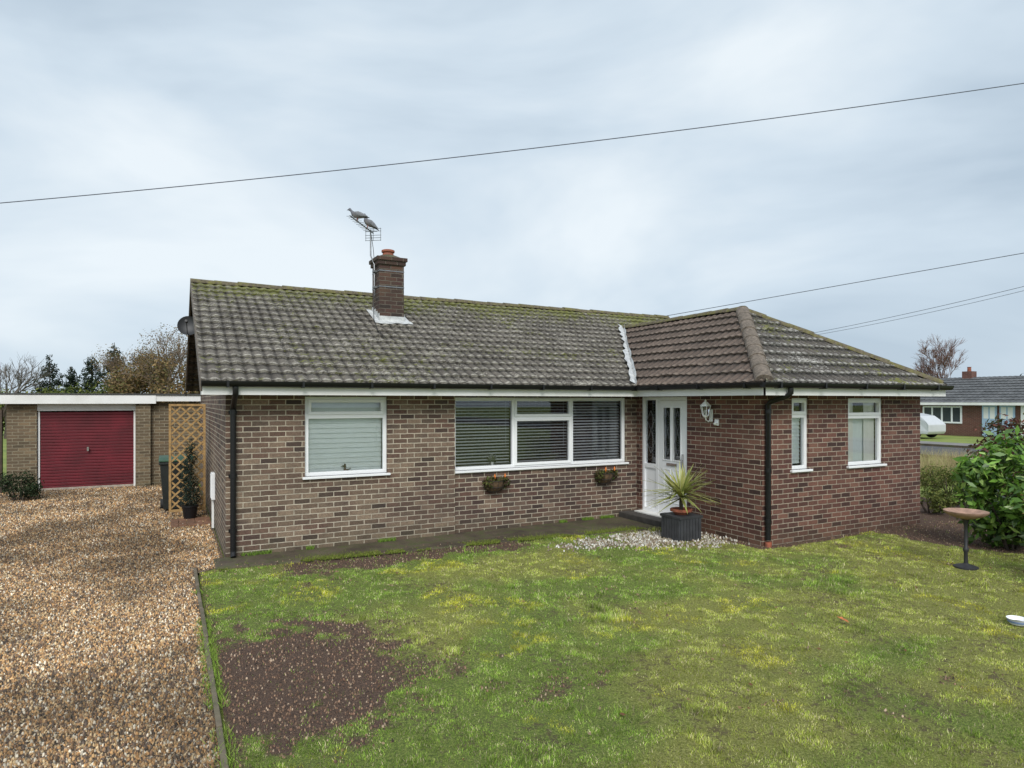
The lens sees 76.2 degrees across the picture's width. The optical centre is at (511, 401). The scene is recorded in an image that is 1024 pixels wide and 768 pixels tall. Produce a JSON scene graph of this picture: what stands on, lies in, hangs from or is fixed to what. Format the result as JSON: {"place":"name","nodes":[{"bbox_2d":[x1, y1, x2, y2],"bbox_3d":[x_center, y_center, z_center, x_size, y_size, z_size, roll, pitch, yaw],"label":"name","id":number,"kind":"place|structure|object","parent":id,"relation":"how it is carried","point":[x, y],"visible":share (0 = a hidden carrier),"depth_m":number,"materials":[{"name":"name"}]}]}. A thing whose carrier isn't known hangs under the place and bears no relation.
{"place":"outdoors","nodes":[
{"label":"outdoors","id":0,"kind":"place"},
{"bbox_2d":[0,393,200,492],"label":"garage","id":1,"kind":"structure","parent":0,"point":[92,439],"depth_m":16.10,"materials":[{"name":"brick"}]},
{"bbox_2d":[40,411,133,490],"bbox_3d":[-10.431,1.214,16.059,1.940,1.912,0.105,0,0,-28],"label":"door","id":2,"kind":"structure","parent":1,"relation":"in","point":[83,434],"depth_m":16.06,"materials":[{"name":"red paint"}]},
{"bbox_2d":[0,476,223,767],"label":"driveway","id":3,"kind":"structure","parent":0,"point":[44,711],"depth_m":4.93,"materials":[{"name":"brown gravel"}]},
{"bbox_2d":[0,469,44,499],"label":"round bush","id":4,"kind":"object","parent":3,"relation":"on","point":[29,490],"visible":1,"depth_m":14.03,"materials":[{"name":"green plant"}]},
{"bbox_2d":[159,454,192,509],"bbox_3d":[-6.640,1.615,12.905,0.600,1.069,0.765,0,0,-28],"label":"wheelie bin","id":5,"kind":"object","parent":3,"relation":"on","point":[164,471],"visible":0.52,"depth_m":12.59,"materials":[{"name":"plastic"}]},
{"bbox_2d":[169,404,205,511],"bbox_3d":[-6.014,1.040,12.090,0.610,1.980,0.040,0,0,-28],"label":"trellis","id":6,"kind":"object","parent":3,"relation":"on","point":[203,453],"visible":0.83,"depth_m":12.07,"materials":[{"name":"brown wood"}]},
{"bbox_2d":[171,516,211,527],"bbox_3d":[-5.669,2.142,11.521,0.632,0.056,0.772,0,0,-28],"label":"brick pad","id":7,"kind":"object","parent":3,"relation":"on","point":[188,522],"visible":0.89,"depth_m":11.41,"materials":[{"name":"brown brick"}]},
{"bbox_2d":[178,439,202,518],"bbox_3d":[-5.831,1.398,11.847,0.429,1.444,0.395,0,0,-28],"label":"potted conifer","id":8,"kind":"object","parent":7,"relation":"on","point":[189,509],"visible":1,"depth_m":11.79,"materials":[{"name":"green plant"}]},
{"bbox_2d":[214,517,659,569],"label":"path","id":9,"kind":"structure","parent":0,"point":[452,540],"depth_m":9.89,"materials":[{"name":"concrete"}]},
{"bbox_2d":[3,422,1019,767],"bbox_3d":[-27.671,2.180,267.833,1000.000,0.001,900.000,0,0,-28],"label":"ground","id":10,"kind":"structure","parent":0,"point":[953,438],"depth_m":26.23,"materials":[{"name":"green plant"}]},
{"bbox_2d":[0,410,2,492],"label":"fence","id":11,"kind":"object","parent":10,"relation":"on","point":[1,442],"visible":0.7,"depth_m":15.18,"materials":[{"name":"brown wood"}]},
{"bbox_2d":[0,355,50,438],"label":"bare tree","id":12,"kind":"object","parent":10,"relation":"on","point":[20,378],"visible":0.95,"depth_m":38.47,"materials":[{"name":"brown plant"}]},
{"bbox_2d":[0,387,62,430],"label":"background shrub","id":13,"kind":"object","parent":10,"relation":"on","point":[2,405],"visible":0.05,"depth_m":41.83,"materials":[{"name":"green plant"}]},
{"bbox_2d":[28,354,67,392],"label":"conifer tree","id":14,"kind":"object","parent":10,"relation":"on","point":[52,382],"visible":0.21,"depth_m":61.97,"materials":[{"name":"green plant"}]},
{"bbox_2d":[62,366,85,391],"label":"conifer tree","id":15,"kind":"object","parent":10,"relation":"on","point":[72,378],"visible":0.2,"depth_m":65.86,"materials":[{"name":"green plant"}]},
{"bbox_2d":[70,356,105,392],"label":"conifer tree","id":16,"kind":"object","parent":10,"relation":"on","point":[89,366],"visible":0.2,"depth_m":59.58,"materials":[{"name":"green plant"}]},
{"bbox_2d":[44,379,139,393],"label":"background shrub","id":17,"kind":"object","parent":10,"relation":"on","point":[73,388],"visible":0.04,"depth_m":40.04,"materials":[{"name":"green plant"}]},
{"bbox_2d":[94,342,126,392],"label":"conifer tree","id":18,"kind":"object","parent":10,"relation":"on","point":[104,374],"visible":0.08,"depth_m":55.75,"materials":[{"name":"green plant"}]},
{"bbox_2d":[83,343,164,393],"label":"bare tree","id":19,"kind":"object","parent":10,"relation":"on","point":[109,362],"visible":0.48,"depth_m":45.47,"materials":[{"name":"brown plant"}]},
{"bbox_2d":[102,361,179,401],"bbox_3d":[-19.320,0.021,34.023,4.310,4.311,2.934,0,0,-28],"label":"background shrub","id":20,"kind":"object","parent":10,"relation":"on","point":[127,385],"visible":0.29,"depth_m":33.20,"materials":[{"name":"brown plant"}]},
{"bbox_2d":[119,324,187,393],"bbox_3d":[-17.169,-0.934,32.892,4.594,6.247,4.114,0,0,20],"label":"bare tree","id":21,"kind":"object","parent":10,"relation":"on","point":[173,354],"visible":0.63,"depth_m":32.39,"materials":[{"name":"brown plant"}]},
{"bbox_2d":[146,350,200,401],"bbox_3d":[-15.336,-0.049,29.940,3.034,4.558,3.396,0,0,-28],"label":"background shrub","id":22,"kind":"object","parent":10,"relation":"on","point":[160,383],"visible":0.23,"depth_m":29.63,"materials":[{"name":"brown plant"}]},
{"bbox_2d":[193,568,228,767],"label":"edging strip","id":23,"kind":"object","parent":10,"relation":"on","point":[218,723],"visible":0.77,"depth_m":4.85,"materials":[{"name":"grey concrete"}]},
{"bbox_2d":[185,249,953,557],"bbox_3d":[-0.249,-0.355,13.715,11.614,5.110,11.802,0,0,-28],"label":"brick bungalow","id":24,"kind":"object","parent":10,"relation":"on","point":[421,413],"visible":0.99,"depth_m":10.68,"materials":[{"name":"brick"}]},
{"bbox_2d":[177,316,193,334],"bbox_3d":[-6.386,-1.456,13.095,0.374,0.513,0.546,0,0,35],"label":"satellite dish","id":25,"kind":"object","parent":24,"relation":"attached to","point":[185,325],"visible":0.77,"depth_m":13.07,"materials":[{"name":"metal"}]},
{"bbox_2d":[210,472,214,527],"bbox_3d":[-5.041,1.665,10.991,0.067,0.930,0.250,0,0,-28],"label":"meter box","id":26,"kind":"object","parent":24,"relation":"attached to","point":[212,485],"visible":1,"depth_m":10.89,"materials":[{"name":"white plastic"}]},
{"bbox_2d":[302,397,390,479],"bbox_3d":[-2.467,0.528,9.726,1.295,1.193,0.207,0,0,-28],"label":"window","id":27,"kind":"structure","parent":24,"relation":"in","point":[339,431],"depth_m":9.77,"materials":[{"name":"white plastic"}]},
{"bbox_2d":[349,215,403,338],"bbox_3d":[-2.484,-2.220,12.108,0.814,2.300,1.604,0,0,3],"label":"television aerial","id":28,"kind":"object","parent":24,"relation":"attached to","point":[374,271],"visible":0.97,"depth_m":12.39,"materials":[{"name":"grey metal"}]},
{"bbox_2d":[348,208,368,221],"bbox_3d":[-2.808,-3.403,11.909,0.411,0.247,0.150,0,0,4],"label":"pigeon","id":29,"kind":"object","parent":28,"relation":"on","point":[358,214],"visible":0.97,"depth_m":11.86,"materials":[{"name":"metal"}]},
{"bbox_2d":[364,213,378,230],"bbox_3d":[-2.703,-3.419,12.444,0.324,0.308,0.156,0,0,-28],"label":"pigeon","id":30,"kind":"object","parent":28,"relation":"attached to","point":[370,223],"visible":0.73,"depth_m":12.39,"materials":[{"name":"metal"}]},
{"bbox_2d":[488,454,496,464],"bbox_3d":[-0.341,1.003,10.989,0.176,0.230,0.055,0,0,-28],"label":"potted plant","id":31,"kind":"object","parent":24,"relation":"on","point":[492,460],"visible":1,"depth_m":10.98,"materials":[{"name":"green plant"}]},
{"bbox_2d":[482,474,510,492],"bbox_3d":[-0.263,1.361,10.786,0.557,0.333,0.234,0,0,-28],"label":"wall basket","id":32,"kind":"object","parent":24,"relation":"attached to","point":[492,484],"depth_m":10.73,"materials":[{"name":"metal"}]},
{"bbox_2d":[455,397,628,473],"bbox_3d":[0.557,0.551,11.403,3.543,1.228,0.225,0,0,-28],"label":"window","id":33,"kind":"structure","parent":24,"relation":"in","point":[515,417],"depth_m":11.39,"materials":[{"name":"white plastic"}]},
{"bbox_2d":[593,466,618,483],"bbox_3d":[1.719,1.350,11.815,0.540,0.333,0.245,0,0,-28],"label":"wall basket","id":34,"kind":"object","parent":24,"relation":"attached to","point":[604,477],"depth_m":11.77,"materials":[{"name":"metal"}]},
{"bbox_2d":[647,400,685,511],"bbox_3d":[2.711,0.980,11.602,0.133,1.990,1.055,0,0,-28],"label":"door","id":35,"kind":"structure","parent":24,"relation":"in","point":[672,413],"depth_m":11.46,"materials":[{"name":"white plastic"}]},
{"bbox_2d":[700,399,712,421],"bbox_3d":[3.132,0.152,10.512,0.219,0.374,0.156,0,0,-28],"label":"wall lantern","id":36,"kind":"object","parent":24,"relation":"attached to","point":[704,411],"depth_m":10.52,"materials":[{"name":"white plastic"}]},
{"bbox_2d":[713,419,718,425],"bbox_3d":[3.255,0.340,10.429,0.078,0.100,0.080,0,0,-28],"label":"sensor","id":37,"kind":"object","parent":24,"relation":"attached to","point":[716,422],"visible":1,"depth_m":10.41,"materials":[{"name":"white plastic"}]},
{"bbox_2d":[790,398,812,472],"bbox_3d":[4.414,0.518,10.097,0.466,1.133,0.205,0,0,-28],"label":"window","id":38,"kind":"structure","parent":24,"relation":"in","point":[796,415],"depth_m":10.16,"materials":[{"name":"white plastic"}]},
{"bbox_2d":[847,398,886,468],"bbox_3d":[5.820,0.518,10.846,0.996,1.133,0.225,0,0,-28],"label":"window","id":39,"kind":"structure","parent":24,"relation":"in","point":[860,424],"depth_m":10.97,"materials":[{"name":"white plastic"}]},
{"bbox_2d":[920,413,945,437],"bbox_3d":[23.552,1.423,39.470,1.790,1.446,4.197,0,0,-28],"label":"parked car","id":40,"kind":"object","parent":10,"relation":"on","point":[931,426],"visible":0.22,"depth_m":37.68,"materials":[{"name":"paint"}]},
{"bbox_2d":[920,462,957,490],"bbox_3d":[9.782,1.800,14.928,1.284,0.760,1.123,0,0,-28],"label":"shrub","id":41,"kind":"object","parent":10,"relation":"on","point":[940,472],"visible":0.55,"depth_m":14.78,"materials":[{"name":"green plant"}]},
{"bbox_2d":[910,334,968,378],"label":"bare tree","id":42,"kind":"object","parent":10,"relation":"on","point":[945,360],"visible":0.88,"depth_m":65.69,"materials":[{"name":"brown plant"}]},
{"bbox_2d":[920,443,1017,450],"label":"kerb","id":43,"kind":"structure","parent":10,"relation":"on","point":[942,445],"depth_m":30.83,"materials":[{"name":"concrete"}]},
{"bbox_2d":[920,367,1023,436],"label":"distant bungalow","id":44,"kind":"object","parent":10,"relation":"on","point":[969,403],"visible":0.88,"depth_m":40.82,"materials":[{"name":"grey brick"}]},
{"bbox_2d":[923,406,961,423],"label":"window","id":45,"kind":"structure","parent":44,"relation":"in","point":[947,414],"depth_m":41.72,"materials":[{"name":"white plastic"}]},
{"bbox_2d":[982,405,996,436],"bbox_3d":[28.909,1.150,39.517,0.070,2.000,0.800,0,0,-28],"label":"door","id":46,"kind":"structure","parent":44,"relation":"in","point":[989,412],"depth_m":39.52,"materials":[{"name":"blue paint"}]},
{"bbox_2d":[999,405,1014,434],"bbox_3d":[29.351,1.150,38.676,0.070,2.000,0.800,0,0,-28],"label":"door","id":47,"kind":"structure","parent":44,"relation":"in","point":[1009,410],"depth_m":38.65,"materials":[{"name":"blue paint"}]},
{"bbox_2d":[1021,405,1023,435],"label":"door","id":48,"kind":"structure","parent":44,"relation":"in","point":[1022,406],"depth_m":37.96,"materials":[{"name":"white plastic"}]},
{"bbox_2d":[0,0,1023,394],"label":"sky","id":49,"kind":"structure","parent":0,"point":[97,96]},
{"bbox_2d":[1,83,1023,202],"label":"overhead cable","id":50,"kind":"object","parent":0,"point":[513,150],"visible":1,"depth_m":14.99,"materials":[{"name":"rubber"}]},
{"bbox_2d":[191,497,1023,767],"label":"lawn","id":51,"kind":"structure","parent":0,"point":[849,737],"depth_m":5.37,"materials":[{"name":"plant"}]},
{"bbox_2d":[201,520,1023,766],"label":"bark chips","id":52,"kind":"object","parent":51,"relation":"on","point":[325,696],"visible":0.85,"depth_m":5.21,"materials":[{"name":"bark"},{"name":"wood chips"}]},
{"bbox_2d":[920,475,965,504],"bbox_3d":[9.117,1.873,13.791,1.071,0.614,0.869,0,0,17],"label":"shrub","id":53,"kind":"object","parent":52,"relation":"on","point":[949,493],"visible":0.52,"depth_m":13.78,"materials":[{"name":"green plant"}]},
{"bbox_2d":[948,425,1023,550],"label":"laurel bush","id":54,"kind":"object","parent":52,"relation":"on","point":[985,484],"visible":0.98,"depth_m":9.38,"materials":[{"name":"green plant"}]},
{"bbox_2d":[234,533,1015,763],"bbox_3d":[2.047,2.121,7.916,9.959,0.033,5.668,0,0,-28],"label":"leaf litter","id":55,"kind":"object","parent":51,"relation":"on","point":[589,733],"visible":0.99,"depth_m":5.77,"materials":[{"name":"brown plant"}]},
{"bbox_2d":[547,529,749,552],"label":"white pebbles","id":56,"kind":"object","parent":51,"relation":"on","point":[645,540],"visible":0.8,"depth_m":9.89,"materials":[{"name":"stone"}]},
{"bbox_2d":[660,512,702,541],"bbox_3d":[2.643,1.958,10.197,0.469,0.385,0.469,0,0,-28],"label":"planter","id":57,"kind":"object","parent":56,"relation":"on","point":[686,528],"visible":0.98,"depth_m":10.03,"materials":[{"name":"stone"}]},
{"bbox_2d":[670,507,691,514],"bbox_3d":[2.643,1.718,10.197,0.340,0.090,0.340,0,0,-28],"label":"terracotta pot","id":58,"kind":"object","parent":57,"relation":"in","point":[676,510],"visible":0.92,"depth_m":10.10,"materials":[{"name":"orange ceramic"}]},
{"bbox_2d":[643,461,719,513],"bbox_3d":[2.649,1.334,10.200,1.202,0.770,1.187,0,0,-28],"label":"spiky plant","id":59,"kind":"object","parent":57,"relation":"in","point":[681,486],"visible":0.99,"depth_m":10.17,"materials":[{"name":"green plant"}]},
{"bbox_2d":[920,486,957,513],"bbox_3d":[8.055,1.909,12.506,0.864,0.540,0.793,0,0,22],"label":"shrub","id":60,"kind":"object","parent":51,"relation":"on","point":[936,497],"visible":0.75,"depth_m":12.40,"materials":[{"name":"green plant"}]},
{"bbox_2d":[943,508,989,570],"bbox_3d":[5.859,1.782,8.426,0.500,0.735,0.500,0,0,-28],"label":"bird bath","id":61,"kind":"object","parent":51,"relation":"on","point":[965,515],"visible":1,"depth_m":8.40,"materials":[{"name":"brown stone"}]},
{"bbox_2d":[962,413,1023,500],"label":"red tipped shrub","id":62,"kind":"object","parent":51,"relation":"on","point":[993,424],"visible":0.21,"depth_m":12.28,"materials":[{"name":"green plant"}]},
{"bbox_2d":[1006,615,1023,625],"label":"plastic bowl","id":63,"kind":"object","parent":51,"relation":"on","point":[1015,620],"visible":1,"depth_m":6.28,"materials":[{"name":"white plastic"}]},
{"bbox_2d":[667,253,1022,315],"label":"overhead cable","id":64,"kind":"object","parent":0,"point":[850,283],"visible":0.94,"depth_m":16.89,"materials":[{"name":"metal"}]},
{"bbox_2d":[815,286,1023,332],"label":"overhead cable","id":65,"kind":"object","parent":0,"point":[925,309],"visible":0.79,"depth_m":19.60,"materials":[{"name":"rubber"}]},
{"bbox_2d":[818,291,1020,334],"bbox_3d":[12.535,-2.824,19.500,0.011,1.190,10.399,0,0,-30],"label":"overhead cable","id":66,"kind":"object","parent":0,"point":[925,313],"visible":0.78,"depth_m":19.54,"materials":[{"name":"metal"}]},
{"bbox_2d":[920,456,960,485],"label":"ornamental grass","id":67,"kind":"object","parent":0,"point":[927,464],"depth_m":16.80,"materials":[{"name":"plant"}]},
{"bbox_2d":[920,441,980,445],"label":"pavement","id":68,"kind":"structure","parent":0,"point":[947,443],"depth_m":31.90,"materials":[{"name":"grey concrete"}]},
{"bbox_2d":[920,447,983,464],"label":"ornamental grass","id":69,"kind":"object","parent":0,"point":[923,456],"depth_m":18.80,"materials":[{"name":"plant"}]},
{"bbox_2d":[920,445,989,456],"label":"road","id":70,"kind":"structure","parent":0,"point":[934,449],"depth_m":28.65,"materials":[{"name":"grey asphalt"}]},
{"bbox_2d":[931,452,1001,479],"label":"ornamental grass","id":71,"kind":"object","parent":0,"point":[950,462],"depth_m":17.92,"materials":[{"name":"plant"}]}
]}

